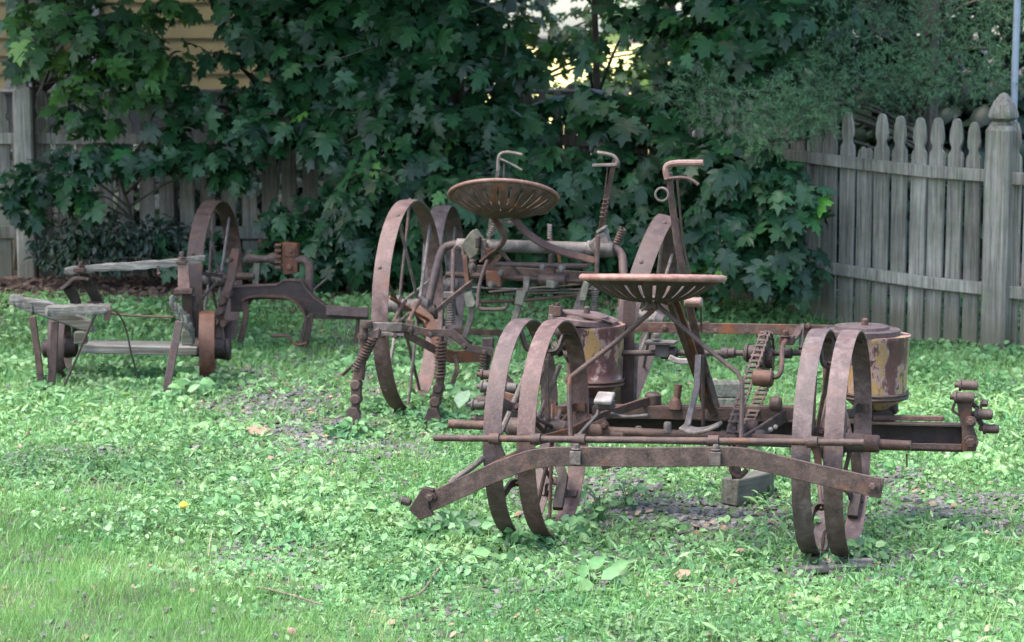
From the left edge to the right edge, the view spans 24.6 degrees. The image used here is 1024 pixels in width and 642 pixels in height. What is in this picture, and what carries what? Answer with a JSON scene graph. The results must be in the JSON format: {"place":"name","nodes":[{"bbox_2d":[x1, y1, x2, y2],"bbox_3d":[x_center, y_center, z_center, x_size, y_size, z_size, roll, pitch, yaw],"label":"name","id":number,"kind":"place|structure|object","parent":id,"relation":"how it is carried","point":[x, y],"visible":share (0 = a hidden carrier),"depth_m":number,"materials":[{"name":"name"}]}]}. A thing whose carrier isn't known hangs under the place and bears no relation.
{"place":"outdoors","nodes":[
{"label":"outdoors","id":0,"kind":"place"},
{"bbox_2d":[0,36,1023,641],"bbox_3d":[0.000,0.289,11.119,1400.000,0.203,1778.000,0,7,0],"label":"ground","id":1,"kind":"structure","parent":0,"point":[730,510],"depth_m":7.89,"materials":[{"name":"plant"}]},
{"bbox_2d":[12,0,28,169],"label":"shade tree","id":2,"kind":"object","parent":1,"relation":"on","point":[23,24],"visible":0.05,"depth_m":16.11,"materials":[{"name":"green plant"}]},
{"bbox_2d":[13,77,38,278],"bbox_3d":[-3.096,-0.939,14.927,0.120,1.449,0.120,0,7,0],"label":"fence post","id":3,"kind":"object","parent":1,"relation":"on","point":[24,121],"visible":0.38,"depth_m":14.85,"materials":[{"name":"grey wood"}]},
{"bbox_2d":[46,44,63,98],"bbox_3d":[-2.409,-2.888,17.609,3.890,4.680,3.074,0,7,0],"label":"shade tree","id":4,"kind":"object","parent":1,"relation":"on","point":[50,75],"depth_m":18.47,"materials":[{"name":"green plant"}]},
{"bbox_2d":[0,0,208,270],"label":"maple tree","id":5,"kind":"object","parent":1,"relation":"on","point":[132,57],"visible":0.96,"depth_m":14.18,"materials":[{"name":"green plant"}]},
{"bbox_2d":[9,251,231,391],"bbox_3d":[-1.906,0.020,11.459,1.019,0.708,0.700,0,7,0],"label":"wooden frame cultivator","id":6,"kind":"object","parent":1,"relation":"on","point":[59,349],"visible":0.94,"depth_m":11.48,"materials":[{"name":"wood"}]},
{"bbox_2d":[23,211,221,281],"bbox_3d":[-2.394,-0.418,14.434,1.228,0.513,0.500,0,7,0],"label":"evergreen shrub","id":7,"kind":"object","parent":1,"relation":"on","point":[68,254],"visible":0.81,"depth_m":14.38,"materials":[{"name":"green plant"}]},
{"bbox_2d":[0,0,281,213],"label":"house","id":8,"kind":"structure","parent":1,"relation":"on","point":[202,35],"depth_m":19.85,"materials":[{"name":"beige wood"}]},
{"bbox_2d":[28,0,89,79],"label":"window","id":9,"kind":"structure","parent":8,"relation":"in","point":[30,1],"depth_m":19.84,"materials":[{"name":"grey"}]},
{"bbox_2d":[0,116,297,279],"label":"maple sapling","id":10,"kind":"object","parent":1,"relation":"on","point":[225,164],"visible":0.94,"depth_m":14.34,"materials":[{"name":"green plant"}]},
{"bbox_2d":[10,144,323,251],"bbox_3d":[-3.029,-0.837,16.884,3.589,1.133,1.268,0,7,0],"label":"dark bush","id":11,"kind":"object","parent":1,"relation":"on","point":[197,204],"visible":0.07,"depth_m":16.68,"materials":[{"name":"green plant"}]},
{"bbox_2d":[179,502,187,521],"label":"dandelion","id":12,"kind":"object","parent":1,"relation":"on","point":[183,504],"visible":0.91,"depth_m":8.24,"materials":[{"name":"yellow plant"}]},
{"bbox_2d":[165,377,221,401],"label":"leafy weed","id":13,"kind":"object","parent":1,"relation":"on","point":[203,386],"visible":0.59,"depth_m":11.11,"materials":[{"name":"green plant"}]},
{"bbox_2d":[0,90,491,277],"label":"picket fence","id":14,"kind":"object","parent":1,"relation":"on","point":[187,202],"visible":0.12,"depth_m":15.02,"materials":[{"name":"grey wood"}]},
{"bbox_2d":[246,425,270,434],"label":"dry leaf","id":15,"kind":"object","parent":1,"relation":"on","point":[252,429],"visible":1,"depth_m":10.06,"materials":[{"name":"beige plant"}]},
{"bbox_2d":[153,162,399,292],"bbox_3d":[-1.407,-0.589,14.277,1.589,0.886,0.758,3,8,24],"label":"maple sapling","id":16,"kind":"object","parent":1,"relation":"on","point":[274,226],"visible":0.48,"depth_m":14.15,"materials":[{"name":"green plant"}]},
{"bbox_2d":[0,84,577,253],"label":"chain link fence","id":17,"kind":"object","parent":1,"relation":"on","point":[571,89],"visible":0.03,"depth_m":15.85,"materials":[{"name":"grey metal"}]},
{"bbox_2d":[258,586,323,605],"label":"twig","id":18,"kind":"object","parent":1,"relation":"on","point":[302,598],"visible":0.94,"depth_m":7.11,"materials":[{"name":"wood"}]},
{"bbox_2d":[150,0,438,249],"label":"maple tree","id":19,"kind":"object","parent":1,"relation":"on","point":[284,44],"visible":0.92,"depth_m":14.30,"materials":[{"name":"green plant"}]},
{"bbox_2d":[187,199,464,348],"bbox_3d":[-0.991,-0.217,12.687,1.429,0.867,0.859,1,7,8],"label":"walking cultivator","id":20,"kind":"object","parent":1,"relation":"on","point":[235,297],"visible":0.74,"depth_m":12.53,"materials":[{"name":"metal"}]},
{"bbox_2d":[196,0,477,202],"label":"dark tree","id":21,"kind":"object","parent":1,"relation":"on","point":[300,190],"visible":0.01,"depth_m":18.16,"materials":[{"name":"green plant"}]},
{"bbox_2d":[277,0,521,197],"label":"dark tree","id":22,"kind":"object","parent":1,"relation":"on","point":[510,6],"visible":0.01,"depth_m":17.57,"materials":[{"name":"green plant"}]},
{"bbox_2d":[399,561,442,600],"bbox_3d":[-0.266,0.816,7.340,0.041,0.012,0.512,2,7,13],"label":"twig","id":23,"kind":"object","parent":1,"relation":"on","point":[421,591],"visible":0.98,"depth_m":7.23,"materials":[{"name":"wood"}]},
{"bbox_2d":[294,0,567,295],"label":"maple tree","id":24,"kind":"object","parent":1,"relation":"on","point":[452,44],"visible":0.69,"depth_m":14.00,"materials":[{"name":"green plant"}]},
{"bbox_2d":[257,146,633,216],"bbox_3d":[-0.363,-0.856,16.816,3.306,1.148,1.429,0,7,0],"label":"dark bush","id":25,"kind":"object","parent":1,"relation":"on","point":[301,197],"visible":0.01,"depth_m":16.68,"materials":[{"name":"green plant"}]},
{"bbox_2d":[448,390,470,411],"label":"mullein plant","id":26,"kind":"object","parent":1,"relation":"on","point":[461,399],"visible":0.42,"depth_m":10.61,"materials":[{"name":"green plant"}]},
{"bbox_2d":[445,382,483,401],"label":"leafy weed","id":27,"kind":"object","parent":1,"relation":"on","point":[475,392],"visible":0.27,"depth_m":10.91,"materials":[{"name":"green plant"}]},
{"bbox_2d":[459,547,520,571],"bbox_3d":[-0.074,0.779,7.599,0.208,0.077,0.184,1,7,7],"label":"leafy weed","id":28,"kind":"object","parent":1,"relation":"on","point":[482,552],"visible":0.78,"depth_m":7.61,"materials":[{"name":"green plant"}]},
{"bbox_2d":[341,151,680,432],"bbox_3d":[-0.018,-0.137,10.499,1.491,1.246,1.137,2,7,13],"label":"riding cultivator","id":29,"kind":"object","parent":1,"relation":"on","point":[427,311],"visible":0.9,"depth_m":10.49,"materials":[{"name":"metal"}]},
{"bbox_2d":[0,273,1021,313],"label":"leaf litter","id":30,"kind":"object","parent":1,"relation":"on","point":[136,285],"visible":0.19,"depth_m":14.27,"materials":[{"name":"brown plant"}]},
{"bbox_2d":[493,518,529,545],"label":"leafy weed","id":31,"kind":"object","parent":1,"relation":"on","point":[523,520],"visible":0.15,"depth_m":7.99,"materials":[{"name":"green plant"}]},
{"bbox_2d":[0,287,1023,641],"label":"ground cover","id":32,"kind":"object","parent":1,"relation":"on","point":[742,315],"visible":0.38,"depth_m":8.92,"materials":[{"name":"green plant"}]},
{"bbox_2d":[0,289,1023,641],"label":"clover","id":33,"kind":"object","parent":1,"relation":"on","point":[554,549],"visible":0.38,"depth_m":8.06,"materials":[{"name":"green plant"}]},
{"bbox_2d":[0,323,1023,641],"bbox_3d":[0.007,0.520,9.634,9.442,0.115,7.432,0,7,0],"label":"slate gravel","id":34,"kind":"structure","parent":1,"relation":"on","point":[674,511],"depth_m":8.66,"materials":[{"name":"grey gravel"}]},
{"bbox_2d":[721,470,773,505],"bbox_3d":[0.874,0.618,8.690,0.080,0.100,0.220,7,10,43],"label":"wood block","id":35,"kind":"object","parent":34,"relation":"on","point":[737,490],"depth_m":8.63,"materials":[{"name":"grey wood"}]},
{"bbox_2d":[0,312,1023,641],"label":"leaf fragments","id":36,"kind":"object","parent":1,"relation":"on","point":[932,502],"visible":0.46,"depth_m":8.41,"materials":[{"name":"plant"}]},
{"bbox_2d":[19,328,1023,563],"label":"weed clumps","id":37,"kind":"object","parent":1,"relation":"on","point":[862,545],"visible":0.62,"depth_m":10.66,"materials":[{"name":"green plant"}]},
{"bbox_2d":[544,516,589,542],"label":"leafy weed","id":38,"kind":"object","parent":1,"relation":"on","point":[572,520],"visible":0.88,"depth_m":7.99,"materials":[{"name":"green plant"}]},
{"bbox_2d":[478,0,689,112],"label":"maple tree","id":39,"kind":"object","parent":1,"relation":"on","point":[636,75],"visible":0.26,"depth_m":18.25,"materials":[{"name":"green plant"}]},
{"bbox_2d":[554,556,630,591],"bbox_3d":[0.253,0.801,7.384,0.246,0.097,0.203,0,7,0],"label":"leafy weed","id":40,"kind":"object","parent":1,"relation":"on","point":[616,570],"visible":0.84,"depth_m":7.38,"materials":[{"name":"green plant"}]},
{"bbox_2d":[575,482,630,523],"bbox_3d":[0.323,0.650,8.365,0.195,0.150,0.160,0,7,0],"label":"leafy weed","id":41,"kind":"object","parent":1,"relation":"on","point":[602,511],"visible":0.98,"depth_m":8.34,"materials":[{"name":"green plant"}]},
{"bbox_2d":[491,0,741,298],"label":"maple tree","id":42,"kind":"object","parent":1,"relation":"on","point":[593,115],"visible":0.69,"depth_m":13.83,"materials":[{"name":"green plant"}]},
{"bbox_2d":[606,480,648,507],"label":"leafy weed","id":43,"kind":"object","parent":1,"relation":"on","point":[628,501],"visible":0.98,"depth_m":8.58,"materials":[{"name":"green plant"}]},
{"bbox_2d":[648,0,673,153],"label":"shade tree","id":44,"kind":"object","parent":1,"relation":"on","point":[666,6],"visible":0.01,"depth_m":16.01,"materials":[{"name":"green plant"}]},
{"bbox_2d":[646,516,690,536],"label":"leafy weed","id":45,"kind":"object","parent":1,"relation":"on","point":[670,520],"visible":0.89,"depth_m":8.10,"materials":[{"name":"green plant"}]},
{"bbox_2d":[674,569,690,579],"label":"dry leaf","id":46,"kind":"object","parent":1,"relation":"on","point":[685,571],"visible":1,"depth_m":7.43,"materials":[{"name":"beige plant"}]},
{"bbox_2d":[401,160,999,555],"bbox_3d":[0.682,0.097,7.967,1.880,1.303,1.247,2,7,16],"label":"corn planter","id":47,"kind":"object","parent":1,"relation":"on","point":[864,363],"visible":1,"depth_m":7.88,"materials":[{"name":"metal"}]},
{"bbox_2d":[713,380,744,404],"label":"stacked wood blocks","id":48,"kind":"object","parent":1,"relation":"on","point":[727,391],"depth_m":10.63,"materials":[{"name":"grey wood"}]},
{"bbox_2d":[586,0,875,317],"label":"maple tree","id":49,"kind":"object","parent":1,"relation":"on","point":[763,220],"visible":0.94,"depth_m":13.17,"materials":[{"name":"green plant"}]},
{"bbox_2d":[640,0,860,131],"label":"dark tree","id":50,"kind":"object","parent":1,"relation":"on","point":[642,3],"depth_m":17.68,"materials":[{"name":"green plant"}]},
{"bbox_2d":[518,91,995,345],"bbox_3d":[1.286,-0.632,13.784,3.611,1.391,0.068,6,9,41],"label":"picket fence","id":51,"kind":"object","parent":1,"relation":"on","point":[822,169],"visible":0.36,"depth_m":13.04,"materials":[{"name":"grey wood"}]},
{"bbox_2d":[813,516,820,528],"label":"leafy weed","id":52,"kind":"object","parent":1,"relation":"on","point":[816,518],"visible":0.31,"depth_m":8.00,"materials":[{"name":"green plant"}]},
{"bbox_2d":[647,0,1023,275],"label":"juniper tree","id":53,"kind":"object","parent":1,"relation":"on","point":[928,67],"visible":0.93,"depth_m":13.37,"materials":[{"name":"green plant"}]},
{"bbox_2d":[799,563,873,573],"bbox_3d":[1.045,0.796,7.545,0.243,0.025,0.035,-1,7,-6],"label":"wood strip","id":54,"kind":"object","parent":1,"relation":"on","point":[822,568],"visible":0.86,"depth_m":7.53,"materials":[{"name":"grey wood"}]},
{"bbox_2d":[692,0,987,203],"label":"dark tree","id":55,"kind":"object","parent":1,"relation":"on","point":[869,130],"visible":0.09,"depth_m":17.11,"materials":[{"name":"green plant"}]},
{"bbox_2d":[830,556,856,573],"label":"leafy weed","id":56,"kind":"object","parent":1,"relation":"on","point":[844,568],"visible":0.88,"depth_m":7.53,"materials":[{"name":"green plant"}]},
{"bbox_2d":[708,132,983,275],"bbox_3d":[1.824,-0.684,15.489,2.895,1.132,1.254,0,7,0],"label":"dark bush","id":57,"kind":"object","parent":1,"relation":"on","point":[908,224],"visible":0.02,"depth_m":15.16,"materials":[{"name":"green plant"}]},
{"bbox_2d":[849,558,875,563],"bbox_3d":[1.146,0.785,7.679,0.092,0.017,0.030,1,7,6],"label":"stone","id":58,"kind":"object","parent":1,"relation":"on","point":[863,560],"visible":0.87,"depth_m":7.67,"materials":[{"name":"stone"}]},
{"bbox_2d":[787,0,1023,256],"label":"dark tree","id":59,"kind":"object","parent":1,"relation":"on","point":[969,113],"visible":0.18,"depth_m":16.15,"materials":[{"name":"green plant"}]},
{"bbox_2d":[959,296,980,332],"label":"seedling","id":60,"kind":"object","parent":1,"relation":"on","point":[961,306],"visible":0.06,"depth_m":12.99,"materials":[{"name":"green plant"}]},
{"bbox_2d":[980,93,1018,351],"bbox_3d":[2.621,-0.492,12.577,0.145,1.461,0.145,6,9,40],"label":"fence post","id":61,"kind":"object","parent":1,"relation":"on","point":[999,228],"visible":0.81,"depth_m":12.52,"materials":[{"name":"grey wood"}]},
{"bbox_2d":[1011,0,1020,121],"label":"metal pole","id":62,"kind":"object","parent":1,"relation":"on","point":[1015,47],"visible":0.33,"depth_m":13.30,"materials":[{"name":"grey metal"}]},
{"bbox_2d":[1009,121,1023,350],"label":"picket fence","id":63,"kind":"object","parent":1,"relation":"on","point":[1016,292],"visible":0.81,"depth_m":12.54,"materials":[{"name":"grey wood"}]},
{"bbox_2d":[485,44,683,151],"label":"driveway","id":64,"kind":"structure","parent":0,"point":[570,75],"depth_m":106.44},
{"bbox_2d":[477,0,1023,35],"label":"sky","id":65,"kind":"structure","parent":0,"point":[561,6],"materials":[{"name":"white"}]}
]}

